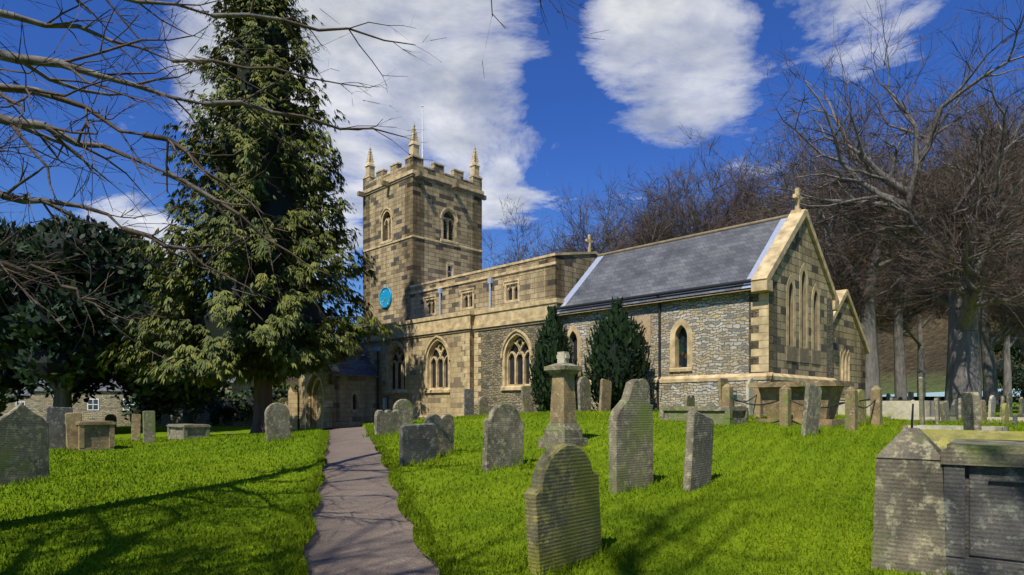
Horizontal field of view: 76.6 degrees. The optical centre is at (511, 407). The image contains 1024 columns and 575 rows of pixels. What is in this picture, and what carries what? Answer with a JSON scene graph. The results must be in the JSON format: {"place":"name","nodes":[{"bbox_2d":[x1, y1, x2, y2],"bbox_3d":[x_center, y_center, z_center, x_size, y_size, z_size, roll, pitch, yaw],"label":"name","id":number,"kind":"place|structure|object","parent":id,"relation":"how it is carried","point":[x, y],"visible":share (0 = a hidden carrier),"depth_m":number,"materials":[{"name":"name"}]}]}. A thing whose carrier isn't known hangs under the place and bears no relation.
{"place":"outdoors","nodes":[
{"label":"outdoors","id":0,"kind":"place"},
{"bbox_2d":[0,409,1023,574],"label":"grass","id":1,"kind":"structure","parent":0,"point":[304,532],"depth_m":8.91,"materials":[{"name":"green plant"}]},
{"bbox_2d":[0,397,1023,574],"bbox_3d":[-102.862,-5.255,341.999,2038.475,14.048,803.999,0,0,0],"label":"ground","id":2,"kind":"structure","parent":0,"point":[364,524],"depth_m":9.08,"materials":[{"name":"green plant"}]},
{"bbox_2d":[0,210,229,416],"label":"yew tree","id":3,"kind":"object","parent":2,"relation":"on","point":[38,347],"visible":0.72,"depth_m":36.35,"materials":[{"name":"green plant"}]},
{"bbox_2d":[1,372,253,425],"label":"houses","id":4,"kind":"structure","parent":2,"relation":"on","point":[102,406],"depth_m":62.00,"materials":[{"name":"stone"}]},
{"bbox_2d":[97,0,405,432],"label":"conifer tree","id":5,"kind":"object","parent":2,"relation":"on","point":[216,338],"visible":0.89,"depth_m":29.08,"materials":[{"name":"green plant"}]},
{"bbox_2d":[0,0,606,370],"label":"bare trees","id":6,"kind":"object","parent":2,"relation":"on","point":[60,135],"visible":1,"depth_m":7.48,"materials":[{"name":"brown plant"}]},
{"bbox_2d":[0,352,1023,574],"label":"gravestones","id":7,"kind":"object","parent":2,"relation":"on","point":[949,499],"visible":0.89,"depth_m":9.57,"materials":[{"name":"grey stone"}]},
{"bbox_2d":[120,328,1023,425],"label":"ivy and shrubs","id":8,"kind":"object","parent":2,"relation":"on","point":[228,405],"visible":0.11,"depth_m":52.00,"materials":[{"name":"green plant"}]},
{"bbox_2d":[284,105,869,430],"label":"church","id":9,"kind":"structure","parent":2,"relation":"on","point":[740,305],"depth_m":30.77,"materials":[{"name":"stone"}]},
{"bbox_2d":[527,295,654,411],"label":"yew shrubs","id":10,"kind":"object","parent":2,"relation":"on","point":[617,358],"visible":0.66,"depth_m":24.00,"materials":[{"name":"green plant"}]},
{"bbox_2d":[482,0,1023,415],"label":"bare trees","id":11,"kind":"object","parent":2,"relation":"on","point":[942,253],"visible":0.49,"depth_m":30.02,"materials":[{"name":"brown plant"}]},
{"bbox_2d":[0,152,1023,394],"bbox_3d":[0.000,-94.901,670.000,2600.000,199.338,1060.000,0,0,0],"label":"hillside","id":12,"kind":"structure","parent":0,"point":[935,341],"depth_m":229.02,"materials":[{"name":"green plant"}]},
{"bbox_2d":[0,0,1023,396],"label":"sky","id":13,"kind":"structure","parent":0,"point":[547,112],"materials":[{"name":"blue"}]},
{"bbox_2d":[210,420,1011,433],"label":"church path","id":14,"kind":"structure","parent":0,"point":[351,427],"depth_m":33.29,"materials":[{"name":"grey stone"}]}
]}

